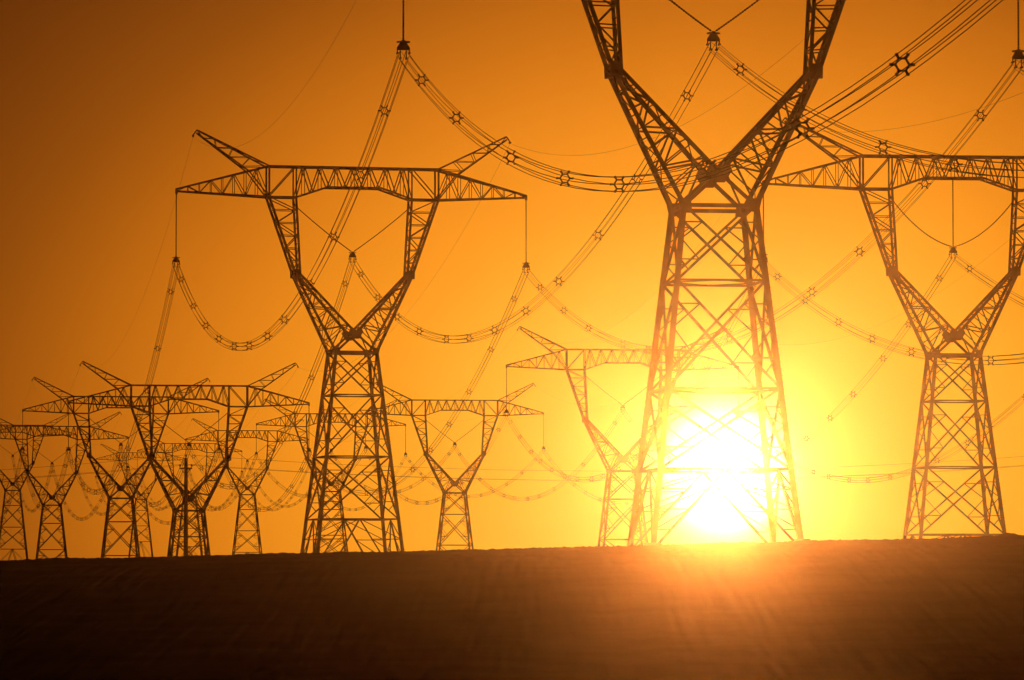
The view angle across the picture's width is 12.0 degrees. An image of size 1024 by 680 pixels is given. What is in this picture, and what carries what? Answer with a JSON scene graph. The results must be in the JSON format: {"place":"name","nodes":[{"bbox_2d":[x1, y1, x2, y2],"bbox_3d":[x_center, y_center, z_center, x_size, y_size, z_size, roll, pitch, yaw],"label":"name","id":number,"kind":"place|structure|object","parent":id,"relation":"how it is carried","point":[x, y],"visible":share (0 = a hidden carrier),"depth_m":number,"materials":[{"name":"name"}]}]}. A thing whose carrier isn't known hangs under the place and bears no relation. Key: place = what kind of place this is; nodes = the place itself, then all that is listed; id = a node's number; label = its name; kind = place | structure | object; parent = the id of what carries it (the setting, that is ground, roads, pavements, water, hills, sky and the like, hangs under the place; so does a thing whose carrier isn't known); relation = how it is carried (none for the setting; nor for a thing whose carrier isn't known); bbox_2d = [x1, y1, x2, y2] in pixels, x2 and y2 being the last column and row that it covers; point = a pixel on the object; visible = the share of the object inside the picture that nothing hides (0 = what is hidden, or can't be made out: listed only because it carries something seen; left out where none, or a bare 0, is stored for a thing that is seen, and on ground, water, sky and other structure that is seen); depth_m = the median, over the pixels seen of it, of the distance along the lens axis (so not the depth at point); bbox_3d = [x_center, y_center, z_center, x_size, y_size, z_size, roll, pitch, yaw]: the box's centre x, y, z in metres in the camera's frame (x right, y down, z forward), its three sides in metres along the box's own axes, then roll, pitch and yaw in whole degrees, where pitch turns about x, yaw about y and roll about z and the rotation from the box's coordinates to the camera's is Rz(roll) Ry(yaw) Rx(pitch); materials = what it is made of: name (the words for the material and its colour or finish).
{"place":"outdoors","nodes":[
{"label":"outdoors","id":0,"kind":"place"},
{"bbox_2d":[0,533,1023,679],"bbox_3d":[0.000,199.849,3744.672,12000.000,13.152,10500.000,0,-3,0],"label":"ground","id":1,"kind":"structure","parent":0,"point":[951,608],"depth_m":227.00,"materials":[{"name":"soil"}]},
{"bbox_2d":[0,414,75,559],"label":"transmission tower","id":2,"kind":"structure","parent":1,"relation":"on","point":[21,506],"depth_m":1620.31,"materials":[{"name":"metal"}]},
{"bbox_2d":[0,0,1023,524],"bbox_3d":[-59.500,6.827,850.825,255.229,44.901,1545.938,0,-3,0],"label":"power line conductors","id":3,"kind":"object","parent":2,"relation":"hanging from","point":[708,164],"visible":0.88,"depth_m":347.31,"materials":[{"name":"metal"}]},
{"bbox_2d":[0,411,129,558],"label":"transmission tower","id":4,"kind":"structure","parent":1,"relation":"on","point":[51,497],"depth_m":1339.70,"materials":[{"name":"metal"}]},
{"bbox_2d":[20,377,220,557],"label":"transmission tower","id":5,"kind":"structure","parent":1,"relation":"on","point":[90,457],"depth_m":1039.35,"materials":[{"name":"metal"}]},
{"bbox_2d":[95,444,183,557],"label":"transmission tower","id":6,"kind":"structure","parent":1,"relation":"on","point":[145,521],"depth_m":2258.66,"materials":[{"name":"metal"}]},
{"bbox_2d":[95,93,1023,510],"bbox_3d":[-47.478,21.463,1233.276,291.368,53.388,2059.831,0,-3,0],"label":"power line conductors","id":7,"kind":"object","parent":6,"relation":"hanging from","point":[211,507],"visible":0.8,"depth_m":715.63,"materials":[{"name":"metal"}]},
{"bbox_2d":[179,455,192,555],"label":"utility pole","id":8,"kind":"object","parent":1,"relation":"on","point":[185,471],"visible":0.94,"depth_m":419.71,"materials":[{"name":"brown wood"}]},
{"bbox_2d":[4,455,1023,480],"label":"distribution wires","id":9,"kind":"object","parent":8,"relation":"attached to","point":[487,469],"visible":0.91,"depth_m":425.69,"materials":[{"name":"metal"}]},
{"bbox_2d":[66,361,310,556],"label":"transmission tower","id":10,"kind":"structure","parent":1,"relation":"on","point":[191,496],"depth_m":844.95,"materials":[{"name":"metal"}]},
{"bbox_2d":[137,433,242,555],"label":"transmission tower","id":11,"kind":"structure","parent":1,"relation":"on","point":[189,492],"depth_m":1949.50,"materials":[{"name":"metal"}]},
{"bbox_2d":[185,418,305,554],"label":"transmission tower","id":12,"kind":"structure","parent":1,"relation":"on","point":[241,505],"depth_m":1649.58,"materials":[{"name":"metal"}]},
{"bbox_2d":[255,399,406,552],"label":"transmission tower","id":13,"kind":"structure","parent":1,"relation":"on","point":[340,509],"depth_m":1359.92,"materials":[{"name":"metal"}]},
{"bbox_2d":[172,129,529,552],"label":"transmission tower","id":14,"kind":"structure","parent":1,"relation":"on","point":[296,275],"depth_m":570.74,"materials":[{"name":"metal"}]},
{"bbox_2d":[364,383,544,550],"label":"transmission tower","id":15,"kind":"structure","parent":1,"relation":"on","point":[453,483],"depth_m":1140.20,"materials":[{"name":"metal"}]},
{"bbox_2d":[504,326,740,545],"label":"transmission tower","id":16,"kind":"structure","parent":1,"relation":"on","point":[586,421],"depth_m":870.07,"materials":[{"name":"metal"}]},
{"bbox_2d":[396,0,1023,545],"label":"transmission tower","id":17,"kind":"structure","parent":1,"relation":"on","point":[616,74],"depth_m":325.24,"materials":[{"name":"metal"}]},
{"bbox_2d":[762,117,1023,538],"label":"transmission tower","id":18,"kind":"structure","parent":1,"relation":"on","point":[893,273],"depth_m":530.58,"materials":[{"name":"metal"}]},
{"bbox_2d":[0,0,1023,559],"label":"sky","id":19,"kind":"structure","parent":0,"point":[103,102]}
]}

